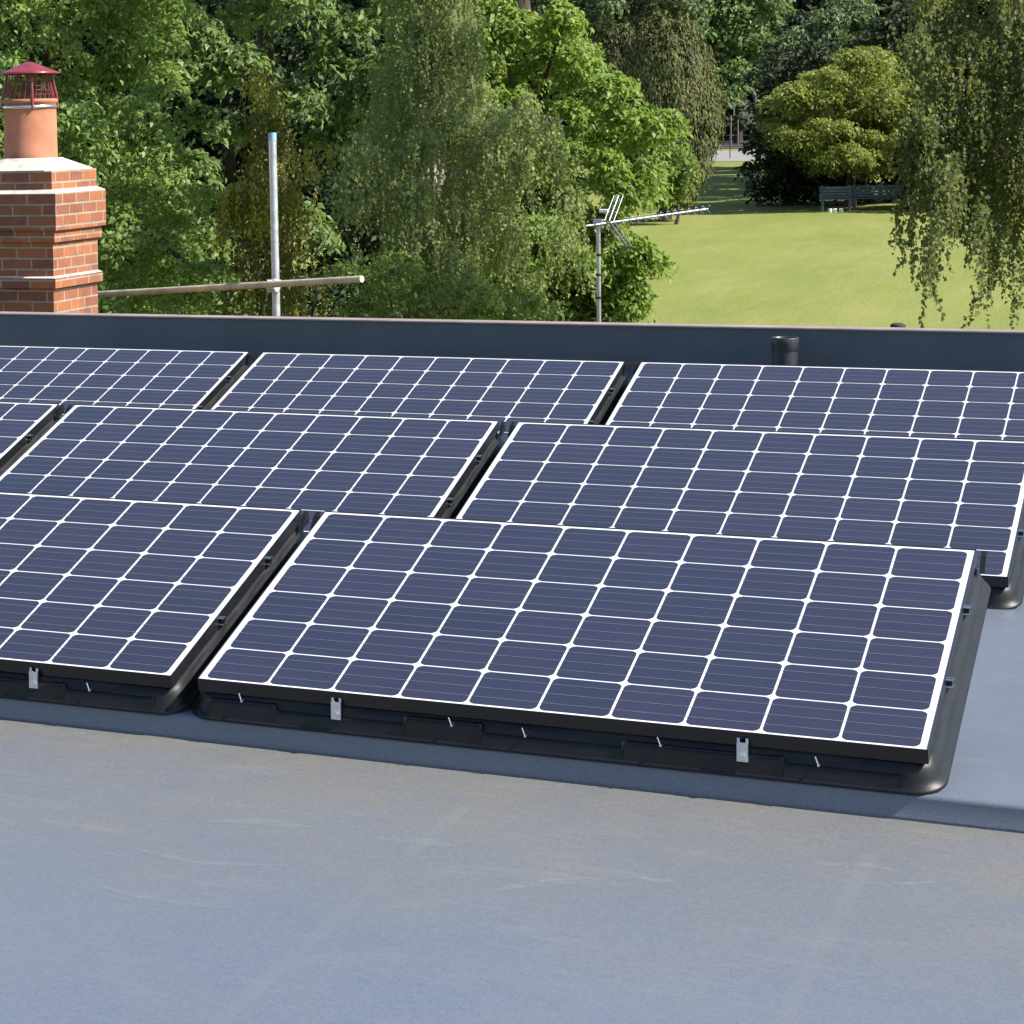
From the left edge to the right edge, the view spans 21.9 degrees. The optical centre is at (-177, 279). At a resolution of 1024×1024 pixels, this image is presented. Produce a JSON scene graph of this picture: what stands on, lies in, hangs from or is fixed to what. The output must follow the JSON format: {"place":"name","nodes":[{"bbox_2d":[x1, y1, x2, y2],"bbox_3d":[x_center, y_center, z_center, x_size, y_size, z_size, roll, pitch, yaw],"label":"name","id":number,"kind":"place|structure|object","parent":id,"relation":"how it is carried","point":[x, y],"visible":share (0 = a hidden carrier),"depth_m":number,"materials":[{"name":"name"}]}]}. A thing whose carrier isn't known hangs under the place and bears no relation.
{"place":"outdoors","nodes":[
{"label":"outdoors","id":0,"kind":"place"},
{"bbox_2d":[0,597,1023,1023],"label":"flat roof","id":1,"kind":"structure","parent":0,"point":[186,867],"depth_m":4.89,"materials":[{"name":"grey"}]},
{"bbox_2d":[0,401,64,475],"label":"solar panel","id":2,"kind":"object","parent":1,"relation":"on","point":[25,427],"visible":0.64,"depth_m":9.50,"materials":[{"name":"blue"}]},
{"bbox_2d":[0,345,253,417],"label":"solar panel","id":3,"kind":"object","parent":1,"relation":"on","point":[169,378],"visible":0.48,"depth_m":11.54,"materials":[{"name":"blue"}]},
{"bbox_2d":[0,491,308,714],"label":"solar panel","id":4,"kind":"object","parent":1,"relation":"on","point":[135,605],"visible":0.9,"depth_m":6.59,"materials":[{"name":"blue"}]},
{"bbox_2d":[0,404,505,533],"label":"solar panel","id":5,"kind":"object","parent":1,"relation":"on","point":[312,463],"visible":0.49,"depth_m":8.79,"materials":[{"name":"blue"}]},
{"bbox_2d":[211,352,630,441],"bbox_3d":[2.543,0.565,10.728,1.716,0.375,1.027,1,4,31],"label":"solar panel","id":6,"kind":"object","parent":1,"relation":"on","point":[508,391],"visible":0.41,"depth_m":10.78,"materials":[{"name":"blue"}]},
{"bbox_2d":[0,311,1023,378],"bbox_3d":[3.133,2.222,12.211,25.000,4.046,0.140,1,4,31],"label":"parapet wall","id":7,"kind":"structure","parent":1,"relation":"on","point":[932,348],"depth_m":11.87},
{"bbox_2d":[192,511,990,794],"bbox_3d":[1.880,0.869,6.055,1.716,0.375,1.027,1,4,31],"label":"solar panel","id":8,"kind":"object","parent":1,"relation":"on","point":[844,664],"visible":1,"depth_m":5.89,"materials":[{"name":"blue"}]},
{"bbox_2d":[456,421,1023,609],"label":"solar panel","id":9,"kind":"object","parent":1,"relation":"on","point":[963,493],"visible":0.52,"depth_m":7.91,"materials":[{"name":"blue"}]},
{"bbox_2d":[771,336,798,365],"bbox_3d":[4.320,0.470,11.061,0.220,0.421,0.220,1,4,31],"label":"vent pipe","id":10,"kind":"object","parent":1,"relation":"on","point":[784,349],"visible":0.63,"depth_m":11.01,"materials":[{"name":"plastic"}]},
{"bbox_2d":[605,362,1023,440],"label":"solar panel","id":11,"kind":"object","parent":1,"relation":"on","point":[964,404],"visible":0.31,"depth_m":9.96,"materials":[{"name":"blue"}]},
{"bbox_2d":[357,98,757,148],"bbox_3d":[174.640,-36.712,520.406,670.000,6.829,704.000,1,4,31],"label":"woodland floor","id":12,"kind":"structure","parent":0,"point":[726,143],"depth_m":204.82,"materials":[{"name":"soil"}]},
{"bbox_2d":[145,4,313,58],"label":"woodland tree","id":13,"kind":"object","parent":12,"relation":"on","point":[214,17],"depth_m":199.18,"materials":[{"name":"green plant"}]},
{"bbox_2d":[531,1,599,94],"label":"woodland tree","id":14,"kind":"object","parent":12,"relation":"on","point":[583,6],"visible":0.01,"depth_m":198.66,"materials":[{"name":"green plant"}]},
{"bbox_2d":[562,89,578,124],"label":"woodland tree","id":15,"kind":"object","parent":12,"relation":"on","point":[576,95],"depth_m":222.51,"materials":[{"name":"green plant"}]},
{"bbox_2d":[535,0,668,95],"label":"woodland tree","id":16,"kind":"object","parent":12,"relation":"on","point":[624,10],"visible":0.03,"depth_m":197.89,"materials":[{"name":"green plant"}]},
{"bbox_2d":[198,57,1017,143],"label":"undergrowth","id":17,"kind":"object","parent":12,"relation":"on","point":[743,124],"visible":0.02,"depth_m":188.97,"materials":[{"name":"green plant"}]},
{"bbox_2d":[535,0,719,44],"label":"green tree","id":18,"kind":"object","parent":12,"relation":"on","point":[596,16],"visible":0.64,"depth_m":185.08,"materials":[{"name":"green plant"}]},
{"bbox_2d":[727,87,733,133],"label":"woodland tree","id":19,"kind":"object","parent":12,"relation":"on","point":[730,114],"depth_m":226.53,"materials":[{"name":"green plant"}]},
{"bbox_2d":[730,115,731,145],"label":"metal post","id":20,"kind":"object","parent":12,"relation":"on","point":[730,130],"visible":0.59,"depth_m":183.84,"materials":[{"name":"grey metal"}]},
{"bbox_2d":[737,120,738,145],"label":"metal post","id":21,"kind":"object","parent":12,"relation":"on","point":[737,132],"visible":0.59,"depth_m":183.85,"materials":[{"name":"grey metal"}]},
{"bbox_2d":[681,0,796,142],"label":"green tree","id":22,"kind":"object","parent":12,"relation":"on","point":[730,30],"visible":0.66,"depth_m":189.71,"materials":[{"name":"green plant"}]},
{"bbox_2d":[718,6,774,138],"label":"woodland tree","id":23,"kind":"object","parent":12,"relation":"on","point":[726,112],"depth_m":207.69,"materials":[{"name":"green plant"}]},
{"bbox_2d":[750,83,758,130],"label":"tree trunk","id":24,"kind":"object","parent":12,"relation":"on","point":[754,97],"visible":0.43,"depth_m":189.79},
{"bbox_2d":[759,0,914,57],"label":"woodland tree","id":25,"kind":"object","parent":12,"relation":"on","point":[886,7],"visible":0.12,"depth_m":194.72,"materials":[{"name":"green plant"}]},
{"bbox_2d":[898,1,999,65],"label":"woodland tree","id":26,"kind":"object","parent":12,"relation":"on","point":[964,16],"depth_m":200.59,"materials":[{"name":"green plant"}]},
{"bbox_2d":[931,0,1022,72],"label":"woodland tree","id":27,"kind":"object","parent":12,"relation":"on","point":[979,12],"visible":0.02,"depth_m":198.73,"materials":[{"name":"green plant"}]},
{"bbox_2d":[108,148,1023,329],"bbox_3d":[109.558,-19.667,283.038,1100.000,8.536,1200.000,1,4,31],"label":"lawn","id":28,"kind":"structure","parent":0,"point":[736,260],"depth_m":64.29,"materials":[{"name":"green plant"}]},
{"bbox_2d":[0,0,104,129],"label":"shaded tree","id":29,"kind":"object","parent":28,"relation":"on","point":[39,18],"depth_m":41.54,"materials":[{"name":"green plant"}]},
{"bbox_2d":[76,21,148,97],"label":"woodland tree","id":30,"kind":"object","parent":28,"relation":"on","point":[104,50],"visible":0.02,"depth_m":197.93,"materials":[{"name":"green plant"}]},
{"bbox_2d":[0,0,241,314],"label":"broadleaf tree","id":31,"kind":"object","parent":28,"relation":"on","point":[57,42],"visible":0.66,"depth_m":29.43,"materials":[{"name":"green plant"}]},
{"bbox_2d":[0,0,253,313],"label":"shaded tree","id":32,"kind":"object","parent":28,"relation":"on","point":[90,50],"visible":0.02,"depth_m":44.31,"materials":[{"name":"green plant"}]},
{"bbox_2d":[30,2,294,312],"bbox_3d":[7.276,-4.790,52.819,6.769,11.764,5.782,1,4,31],"label":"shaded tree","id":33,"kind":"object","parent":28,"relation":"on","point":[214,8],"visible":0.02,"depth_m":51.62,"materials":[{"name":"green plant"}]},
{"bbox_2d":[77,0,409,317],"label":"shaded tree","id":34,"kind":"object","parent":28,"relation":"on","point":[285,68],"visible":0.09,"depth_m":42.43,"materials":[{"name":"green plant"}]},
{"bbox_2d":[108,0,413,315],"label":"broadleaf tree","id":35,"kind":"object","parent":28,"relation":"on","point":[229,64],"visible":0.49,"depth_m":31.94,"materials":[{"name":"green plant"}]},
{"bbox_2d":[171,61,358,316],"bbox_3d":[5.323,0.107,29.270,1.992,5.373,3.340,1,4,31],"label":"weeping conifer","id":36,"kind":"object","parent":28,"relation":"on","point":[253,199],"visible":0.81,"depth_m":28.97,"materials":[{"name":"green plant"}]},
{"bbox_2d":[268,133,279,315],"bbox_3d":[3.154,1.321,17.000,0.055,4.658,0.340,-1,4,2],"label":"scaffold pole","id":37,"kind":"object","parent":28,"relation":"on","point":[272,140],"visible":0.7,"depth_m":16.98,"materials":[{"name":"silver metal"}]},
{"bbox_2d":[98,276,363,296],"bbox_3d":[2.825,0.054,17.303,0.140,0.247,2.560,-4,4,-37],"label":"scaffold tube","id":38,"kind":"object","parent":37,"relation":"attached to","point":[272,285],"visible":0.84,"depth_m":17.09,"materials":[{"name":"silver metal"}]},
{"bbox_2d":[183,0,505,317],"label":"shaded tree","id":39,"kind":"object","parent":28,"relation":"on","point":[375,244],"visible":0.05,"depth_m":43.98,"materials":[{"name":"green plant"}]},
{"bbox_2d":[318,249,548,320],"bbox_3d":[6.198,1.395,25.056,2.570,3.373,1.544,-1,4,3],"label":"leafy shrub","id":40,"kind":"object","parent":28,"relation":"on","point":[435,302],"visible":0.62,"depth_m":24.93,"materials":[{"name":"green plant"}]},
{"bbox_2d":[340,0,566,318],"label":"shaded tree","id":41,"kind":"object","parent":28,"relation":"on","point":[540,10],"depth_m":46.42,"materials":[{"name":"green plant"}]},
{"bbox_2d":[326,0,615,321],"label":"birch tree","id":42,"kind":"object","parent":28,"relation":"on","point":[440,39],"visible":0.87,"depth_m":26.04,"materials":[{"name":"green plant"}]},
{"bbox_2d":[405,0,696,322],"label":"broadleaf tree","id":43,"kind":"object","parent":28,"relation":"on","point":[571,61],"visible":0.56,"depth_m":32.23,"materials":[{"name":"green plant"}]},
{"bbox_2d":[576,14,636,210],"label":"cypress tree","id":44,"kind":"object","parent":28,"relation":"on","point":[614,41],"visible":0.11,"depth_m":95.75,"materials":[{"name":"green plant"}]},
{"bbox_2d":[630,141,705,223],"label":"leafy shrub","id":45,"kind":"object","parent":28,"relation":"on","point":[688,165],"visible":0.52,"depth_m":85.58,"materials":[{"name":"green plant"}]},
{"bbox_2d":[606,2,731,221],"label":"cypress tree","id":46,"kind":"object","parent":28,"relation":"on","point":[666,64],"visible":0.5,"depth_m":87.00,"materials":[{"name":"green plant"}]},
{"bbox_2d":[755,9,817,89],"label":"dark tree","id":47,"kind":"object","parent":28,"relation":"on","point":[797,18],"visible":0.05,"depth_m":136.54,"materials":[{"name":"green plant"}]},
{"bbox_2d":[736,34,842,201],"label":"tall hedge","id":48,"kind":"object","parent":28,"relation":"on","point":[810,55],"visible":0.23,"depth_m":100.64,"materials":[{"name":"green plant"}]},
{"bbox_2d":[755,49,835,169],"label":"dark tree","id":49,"kind":"object","parent":28,"relation":"on","point":[769,83],"visible":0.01,"depth_m":105.97,"materials":[{"name":"green plant"}]},
{"bbox_2d":[733,82,910,205],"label":"dark bush","id":50,"kind":"object","parent":28,"relation":"on","point":[796,185],"visible":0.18,"depth_m":95.95,"materials":[{"name":"green plant"}]},
{"bbox_2d":[761,0,890,66],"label":"grey green tree","id":51,"kind":"object","parent":28,"relation":"on","point":[839,24],"visible":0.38,"depth_m":116.79,"materials":[{"name":"green plant"}]},
{"bbox_2d":[819,185,852,210],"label":"park bench","id":52,"kind":"object","parent":28,"relation":"on","point":[848,189],"visible":1,"depth_m":91.63,"materials":[{"name":"paint"}]},
{"bbox_2d":[751,44,926,206],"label":"yellow green tree","id":53,"kind":"object","parent":28,"relation":"on","point":[848,102],"visible":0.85,"depth_m":91.09,"materials":[{"name":"green plant"}]},
{"bbox_2d":[852,183,904,209],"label":"park bench","id":54,"kind":"object","parent":28,"relation":"on","point":[885,191],"visible":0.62,"depth_m":91.65,"materials":[{"name":"paint"}]},
{"bbox_2d":[837,0,941,89],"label":"dark tree","id":55,"kind":"object","parent":28,"relation":"on","point":[872,32],"visible":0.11,"depth_m":110.20,"materials":[{"name":"green plant"}]},
{"bbox_2d":[888,0,996,68],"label":"dark tree","id":56,"kind":"object","parent":28,"relation":"on","point":[900,6],"depth_m":126.73,"materials":[{"name":"green plant"}]},
{"bbox_2d":[885,96,1021,212],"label":"dark bush","id":57,"kind":"object","parent":28,"relation":"on","point":[908,195],"visible":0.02,"depth_m":89.36,"materials":[{"name":"green plant"}]},
{"bbox_2d":[887,0,1023,328],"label":"birch tree","id":58,"kind":"object","parent":28,"relation":"on","point":[961,180],"visible":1,"depth_m":21.48,"materials":[{"name":"green plant"}]},
{"bbox_2d":[589,150,892,161],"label":"path","id":59,"kind":"structure","parent":0,"point":[734,156],"depth_m":158.64,"materials":[{"name":"concrete"}]},
{"bbox_2d":[724,135,748,157],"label":"metal fence","id":60,"kind":"object","parent":59,"relation":"on","point":[729,146],"visible":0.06,"depth_m":155.74,"materials":[{"name":"metal"}]},
{"bbox_2d":[890,323,905,327],"bbox_3d":[6.150,1.856,14.097,0.084,3.225,0.082,1,4,31],"label":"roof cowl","id":61,"kind":"object","parent":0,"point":[903,325],"visible":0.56,"depth_m":13.97,"materials":[{"name":"plastic"}]},
{"bbox_3d":[2.493,2.122,19.769,10.600,3.550,5.600,1,4,31],"label":"neighbour house","id":62,"kind":"object","parent":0,"visible":0},
{"bbox_2d":[0,62,105,312],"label":"chimney stack","id":63,"kind":"object","parent":62,"relation":"on","point":[52,212],"visible":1,"depth_m":17.16,"materials":[{"name":"brick"}]},
{"bbox_2d":[585,195,709,321],"bbox_3d":[5.796,0.052,17.386,1.106,1.306,0.192,-3,4,-27],"label":"tv aerial","id":64,"kind":"object","parent":62,"relation":"attached to","point":[598,223],"visible":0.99,"depth_m":17.22,"materials":[{"name":"metal"}]}
]}

